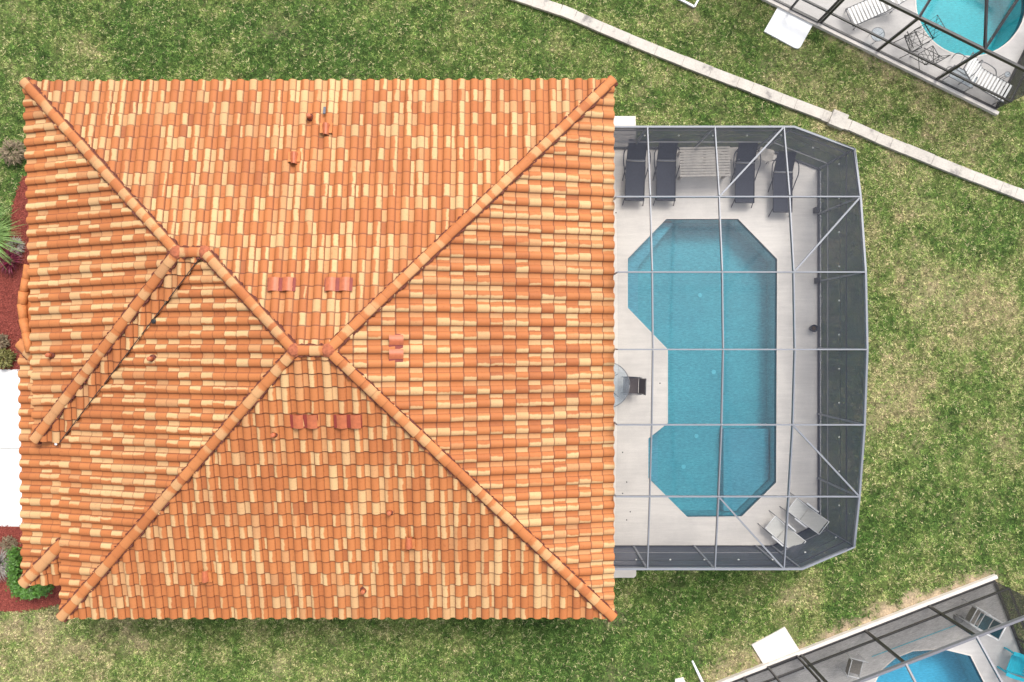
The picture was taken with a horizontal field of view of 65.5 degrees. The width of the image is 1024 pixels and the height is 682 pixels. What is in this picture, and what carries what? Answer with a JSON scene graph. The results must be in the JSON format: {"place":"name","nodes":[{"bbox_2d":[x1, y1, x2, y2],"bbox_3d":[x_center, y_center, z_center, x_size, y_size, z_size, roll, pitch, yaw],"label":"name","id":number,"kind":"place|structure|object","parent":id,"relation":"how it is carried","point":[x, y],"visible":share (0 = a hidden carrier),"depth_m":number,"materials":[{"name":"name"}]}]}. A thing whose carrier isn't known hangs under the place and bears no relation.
{"place":"outdoors","nodes":[
{"label":"outdoors","id":0,"kind":"place"},
{"bbox_2d":[0,449,21,525],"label":"driveway","id":1,"kind":"structure","parent":0,"point":[10,492],"depth_m":25.88,"materials":[{"name":"white concrete"}]},
{"bbox_2d":[0,369,22,447],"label":"driveway","id":2,"kind":"structure","parent":0,"point":[10,418],"depth_m":25.88,"materials":[{"name":"white concrete"}]},
{"bbox_2d":[0,0,1023,681],"bbox_3d":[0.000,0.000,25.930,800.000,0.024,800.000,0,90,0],"label":"ground","id":3,"kind":"structure","parent":0,"point":[858,620],"depth_m":25.93,"materials":[{"name":"green plant"}]},
{"bbox_2d":[0,137,25,166],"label":"dry shrub","id":4,"kind":"object","parent":3,"relation":"on","point":[16,145],"visible":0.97,"depth_m":25.62,"materials":[{"name":"brown plant"}]},
{"bbox_2d":[0,176,29,368],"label":"mulch bed","id":5,"kind":"object","parent":3,"relation":"on","point":[15,326],"visible":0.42,"depth_m":25.90,"materials":[{"name":"red wood"}]},
{"bbox_2d":[0,334,10,349],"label":"flowering shrub","id":6,"kind":"object","parent":5,"relation":"on","point":[3,339],"visible":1,"depth_m":25.70,"materials":[{"name":"brown plant"}]},
{"bbox_2d":[0,347,17,369],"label":"flowering shrub","id":7,"kind":"object","parent":5,"relation":"on","point":[5,354],"visible":1,"depth_m":25.69,"materials":[{"name":"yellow plant"}]},
{"bbox_2d":[0,203,23,269],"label":"fountain grass","id":8,"kind":"object","parent":5,"relation":"on","point":[2,235],"depth_m":25.45,"materials":[{"name":"green plant"}]},
{"bbox_2d":[0,246,24,275],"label":"cordyline","id":9,"kind":"object","parent":5,"relation":"on","point":[12,260],"visible":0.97,"depth_m":25.55,"materials":[{"name":"red plant"}]},
{"bbox_2d":[6,237,25,253],"bbox_3d":[-16.040,-3.072,25.731,0.628,0.366,0.694,-43,90,0],"label":"dry shrub","id":10,"kind":"object","parent":5,"relation":"on","point":[20,245],"visible":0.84,"depth_m":25.68,"materials":[{"name":"grey plant"}]},
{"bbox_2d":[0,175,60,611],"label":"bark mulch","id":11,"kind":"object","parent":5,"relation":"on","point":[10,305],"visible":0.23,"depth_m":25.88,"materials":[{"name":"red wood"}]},
{"bbox_2d":[0,526,60,610],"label":"mulch bed","id":12,"kind":"object","parent":3,"relation":"on","point":[40,600],"visible":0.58,"depth_m":25.90,"materials":[{"name":"red wood"}]},
{"bbox_2d":[0,547,11,581],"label":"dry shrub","id":13,"kind":"object","parent":12,"relation":"on","point":[2,557],"visible":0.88,"depth_m":25.61,"materials":[{"name":"grey plant"}]},
{"bbox_2d":[0,535,17,553],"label":"brown shrub","id":14,"kind":"object","parent":12,"relation":"on","point":[10,542],"visible":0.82,"depth_m":25.77,"materials":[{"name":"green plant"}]},
{"bbox_2d":[2,543,54,601],"bbox_3d":[-15.722,7.580,25.642,1.248,0.586,2.026,-38,90,0],"label":"hedge","id":15,"kind":"object","parent":12,"relation":"on","point":[16,570],"visible":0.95,"depth_m":25.42,"materials":[{"name":"green plant"}]},
{"bbox_2d":[15,75,617,622],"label":"house","id":16,"kind":"structure","parent":3,"relation":"on","point":[315,349],"depth_m":22.32,"materials":[{"name":"tile"}]},
{"bbox_2d":[614,116,635,125],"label":"landing slab","id":17,"kind":"structure","parent":3,"relation":"on","point":[624,120],"depth_m":25.87,"materials":[{"name":"concrete"}]},
{"bbox_2d":[614,570,635,577],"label":"landing slab","id":18,"kind":"structure","parent":3,"relation":"on","point":[624,573],"depth_m":25.87,"materials":[{"name":"concrete"}]},
{"bbox_2d":[675,677,684,681],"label":"landing slab","id":19,"kind":"structure","parent":3,"relation":"on","point":[681,679],"depth_m":25.88,"materials":[{"name":"concrete"}]},
{"bbox_2d":[679,0,698,7],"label":"white frame","id":20,"kind":"object","parent":3,"relation":"on","point":[689,4],"visible":1,"depth_m":25.83,"materials":[{"name":"paint"}]},
{"bbox_2d":[692,660,703,681],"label":"downspout","id":21,"kind":"object","parent":3,"relation":"on","point":[698,673],"visible":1,"depth_m":25.85,"materials":[{"name":"white paint"}]},
{"bbox_2d":[613,149,816,544],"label":"pool deck","id":22,"kind":"structure","parent":3,"relation":"on","point":[671,523],"depth_m":25.83,"materials":[{"name":"beige concrete"}]},
{"bbox_2d":[614,363,629,406],"bbox_3d":[2.989,1.387,25.474,1.478,0.727,1.478,0,90,0],"label":"glass table","id":23,"kind":"object","parent":22,"relation":"on","point":[629,385],"visible":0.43,"depth_m":25.11,"materials":[{"name":"grey"}]},
{"bbox_2d":[621,376,645,394],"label":"patio chair","id":24,"kind":"object","parent":22,"relation":"on","point":[634,382],"visible":1,"depth_m":25.40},
{"bbox_2d":[622,143,650,205],"bbox_3d":[3.948,-5.375,25.470,0.883,0.742,1.979,2,90,0],"label":"sun lounger","id":25,"kind":"object","parent":22,"relation":"on","point":[635,176],"visible":0.82,"depth_m":25.49,"materials":[{"name":"black metal"}]},
{"bbox_2d":[652,143,680,205],"bbox_3d":[4.930,-5.375,25.470,0.883,0.742,1.979,1,90,0],"label":"sun lounger","id":26,"kind":"object","parent":22,"relation":"on","point":[665,174],"visible":0.95,"depth_m":25.49,"materials":[{"name":"black metal"}]},
{"bbox_2d":[627,218,777,517],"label":"swimming pool","id":27,"kind":"structure","parent":22,"relation":"in","point":[686,315],"depth_m":26.88,"materials":[{"name":"liquid"}]},
{"bbox_2d":[677,146,730,179],"bbox_3d":[6.102,-5.673,25.505,1.600,0.650,0.939,-1,90,0],"label":"slatted table","id":28,"kind":"object","parent":22,"relation":"on","point":[704,163],"visible":1,"depth_m":25.18,"materials":[{"name":"beige wood"}]},
{"bbox_2d":[728,147,737,160],"bbox_3d":[7.075,-5.988,25.630,0.470,0.401,0.400,-4,90,0],"label":"side table","id":29,"kind":"object","parent":22,"relation":"on","point":[732,151],"visible":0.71,"depth_m":25.43,"materials":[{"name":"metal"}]},
{"bbox_2d":[613,126,868,569],"bbox_3d":[6.474,0.200,24.016,7.066,3.638,12.970,0,90,0],"label":"pool cage","id":30,"kind":"object","parent":22,"relation":"on","point":[846,351],"visible":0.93,"depth_m":23.77,"materials":[{"name":"white metal"}]},
{"bbox_2d":[615,134,839,560],"bbox_3d":[6.500,0.200,24.007,6.800,0.105,12.860,0,90,0],"label":"string light","id":31,"kind":"object","parent":30,"relation":"attached to","point":[738,559],"visible":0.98,"depth_m":23.95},
{"bbox_2d":[730,143,760,207],"bbox_3d":[7.453,-5.308,25.470,0.883,0.742,1.979,1,90,0],"label":"sun lounger","id":32,"kind":"object","parent":22,"relation":"on","point":[746,178],"visible":0.95,"depth_m":25.49,"materials":[{"name":"black metal"}]},
{"bbox_2d":[755,147,773,163],"bbox_3d":[8.122,-5.950,25.630,0.470,0.401,0.400,14,90,0],"label":"side table","id":33,"kind":"object","parent":22,"relation":"on","point":[767,155],"visible":0.98,"depth_m":25.43,"materials":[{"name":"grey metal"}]},
{"bbox_2d":[757,510,805,547],"bbox_3d":[8.583,6.078,25.354,1.168,0.972,0.670,41,90,0],"label":"folding chair","id":34,"kind":"object","parent":22,"relation":"on","point":[775,527],"visible":0.9,"depth_m":25.42,"materials":[{"name":"white paint"}]},
{"bbox_2d":[768,151,798,216],"bbox_3d":[8.666,-5.009,25.470,0.883,0.742,1.979,1,90,0],"label":"sun lounger","id":35,"kind":"object","parent":22,"relation":"on","point":[779,185],"visible":0.94,"depth_m":25.48,"materials":[{"name":"black metal"}]},
{"bbox_2d":[779,492,828,534],"bbox_3d":[9.301,5.491,25.354,1.168,0.972,0.670,38,90,0],"label":"folding chair","id":36,"kind":"object","parent":22,"relation":"on","point":[814,520],"visible":0.94,"depth_m":25.38,"materials":[{"name":"white paint"}]},
{"bbox_2d":[809,324,817,331],"bbox_3d":[9.714,-0.407,25.705,0.250,0.250,0.250,0,90,0],"label":"pot","id":37,"kind":"object","parent":22,"relation":"on","point":[813,328],"visible":1,"depth_m":25.62,"materials":[{"name":"grey ceramic"}]},
{"bbox_2d":[813,207,818,212],"bbox_3d":[9.818,-4.226,25.700,0.110,0.260,0.180,0,90,0],"label":"outlet box","id":38,"kind":"object","parent":22,"relation":"on","point":[815,209],"visible":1,"depth_m":25.62,"materials":[{"name":"grey plastic"}]},
{"bbox_2d":[814,277,819,283],"bbox_3d":[9.851,-1.951,25.700,0.110,0.260,0.180,0,90,0],"label":"outlet box","id":39,"kind":"object","parent":22,"relation":"on","point":[817,280],"visible":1,"depth_m":25.62,"materials":[{"name":"grey plastic"}]},
{"bbox_2d":[511,0,1023,202],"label":"retaining wall","id":40,"kind":"structure","parent":3,"relation":"on","point":[837,119],"depth_m":25.80,"materials":[{"name":"beige concrete"}]},
{"bbox_2d":[751,627,798,663],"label":"landing slab","id":41,"kind":"structure","parent":3,"relation":"on","point":[779,643],"depth_m":25.88,"materials":[{"name":"concrete"}]},
{"bbox_2d":[764,7,812,48],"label":"landing slab","id":42,"kind":"structure","parent":3,"relation":"on","point":[788,29],"depth_m":25.86,"materials":[{"name":"white paint"}]},
{"bbox_2d":[716,574,997,681],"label":"curb","id":43,"kind":"structure","parent":3,"relation":"on","point":[860,628],"depth_m":25.78,"materials":[{"name":"concrete"}]},
{"bbox_2d":[762,0,998,115],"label":"curb","id":44,"kind":"structure","parent":3,"relation":"on","point":[909,70],"depth_m":25.78,"materials":[{"name":"concrete"}]},
{"bbox_2d":[740,586,1023,681],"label":"pool deck","id":45,"kind":"structure","parent":3,"relation":"on","point":[999,654],"depth_m":25.83,"materials":[{"name":"beige concrete"}]},
{"bbox_2d":[836,653,867,678],"bbox_3d":[10.883,10.363,25.390,0.656,0.889,0.600,15,90,0],"label":"frame chair","id":46,"kind":"object","parent":45,"relation":"on","point":[857,671],"visible":0.81,"depth_m":25.42,"materials":[{"name":"white paint"}]},
{"bbox_2d":[731,580,1023,681],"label":"bronze cage","id":47,"kind":"object","parent":45,"relation":"on","point":[1011,601],"visible":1,"depth_m":24.85,"materials":[{"name":"metal"}]},
{"bbox_2d":[767,655,820,681],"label":"door","id":48,"kind":"structure","parent":47,"relation":"in","point":[805,666],"depth_m":24.95,"materials":[{"name":"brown metal"}]},
{"bbox_2d":[872,625,954,656],"bbox_3d":[13.028,9.711,25.800,2.923,0.019,0.022,-21,90,0],"label":"pool pole","id":49,"kind":"object","parent":45,"relation":"on","point":[911,641],"visible":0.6,"depth_m":25.79,"materials":[{"name":"metal"}]},
{"bbox_2d":[875,648,984,681],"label":"neighbour pool","id":50,"kind":"structure","parent":45,"relation":"in","point":[948,665],"depth_m":27.13,"materials":[{"name":"liquid"}]},
{"bbox_2d":[959,604,990,630],"bbox_3d":[14.738,8.762,25.390,0.656,0.889,0.600,30,90,0],"label":"frame chair","id":51,"kind":"object","parent":45,"relation":"on","point":[970,620],"visible":0.44,"depth_m":25.34,"materials":[{"name":"white paint"}]},
{"bbox_2d":[965,607,1005,640],"bbox_3d":[15.101,9.004,25.390,0.656,0.889,0.600,28,90,0],"label":"frame chair","id":52,"kind":"object","parent":45,"relation":"on","point":[997,634],"visible":0.51,"depth_m":25.23,"materials":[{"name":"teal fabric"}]},
{"bbox_2d":[997,647,1023,681],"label":"adirondack chair","id":53,"kind":"object","parent":45,"relation":"on","point":[1016,664],"visible":1,"depth_m":25.47,"materials":[{"name":"teal paint"}]},
{"bbox_2d":[780,0,1023,106],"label":"pool deck","id":54,"kind":"structure","parent":3,"relation":"on","point":[893,22],"depth_m":25.83,"materials":[{"name":"beige concrete"}]},
{"bbox_2d":[845,0,906,29],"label":"strap lounger","id":55,"kind":"object","parent":54,"relation":"on","point":[866,12],"visible":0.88,"depth_m":25.47,"materials":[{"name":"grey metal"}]},
{"bbox_2d":[868,27,884,43],"bbox_3d":[11.656,-9.772,25.598,0.460,0.467,0.458,0,90,0],"label":"side table","id":56,"kind":"object","parent":54,"relation":"on","point":[880,34],"visible":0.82,"depth_m":25.37,"materials":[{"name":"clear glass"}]},
{"bbox_2d":[774,0,1023,109],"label":"black cage","id":57,"kind":"object","parent":54,"relation":"on","point":[1016,82],"visible":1,"depth_m":25.00,"materials":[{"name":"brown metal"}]},
{"bbox_2d":[790,0,839,22],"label":"door","id":58,"kind":"structure","parent":57,"relation":"in","point":[827,11],"depth_m":25.17,"materials":[{"name":"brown metal"}]},
{"bbox_2d":[893,31,921,58],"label":"wire chair","id":59,"kind":"object","parent":54,"relation":"on","point":[908,38],"visible":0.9,"depth_m":25.38,"materials":[{"name":"black metal"}]},
{"bbox_2d":[909,15,944,49],"bbox_3d":[13.145,-9.788,25.355,0.678,0.965,0.563,-30,90,0],"label":"wire chair","id":60,"kind":"object","parent":54,"relation":"on","point":[925,31],"visible":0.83,"depth_m":25.38,"materials":[{"name":"black metal"}]},
{"bbox_2d":[909,45,950,69],"bbox_3d":[13.300,-9.080,25.355,0.563,0.965,0.678,-30,90,0],"label":"wire chair","id":61,"kind":"object","parent":54,"relation":"on","point":[939,56],"visible":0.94,"depth_m":25.38,"materials":[{"name":"black metal"}]},
{"bbox_2d":[943,65,977,91],"bbox_3d":[14.413,-8.443,25.631,0.864,0.397,0.424,28,90,0],"label":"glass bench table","id":62,"kind":"object","parent":54,"relation":"on","point":[959,81],"visible":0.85,"depth_m":25.44,"materials":[{"name":"grey"}]},
{"bbox_2d":[946,53,982,76],"bbox_3d":[14.422,-8.820,25.427,0.732,0.810,0.553,30,90,0],"label":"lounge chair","id":63,"kind":"object","parent":54,"relation":"on","point":[969,66],"visible":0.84,"depth_m":25.42,"materials":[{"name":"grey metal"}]},
{"bbox_2d":[915,0,1023,56],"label":"neighbour pool","id":64,"kind":"structure","parent":54,"relation":"in","point":[964,18],"depth_m":27.13,"materials":[{"name":"liquid"}]},
{"bbox_2d":[958,52,1011,104],"bbox_3d":[15.112,-8.340,25.397,1.876,0.869,0.809,30,90,0],"label":"strap lounger","id":65,"kind":"object","parent":54,"relation":"on","point":[974,62],"visible":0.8,"depth_m":25.47,"materials":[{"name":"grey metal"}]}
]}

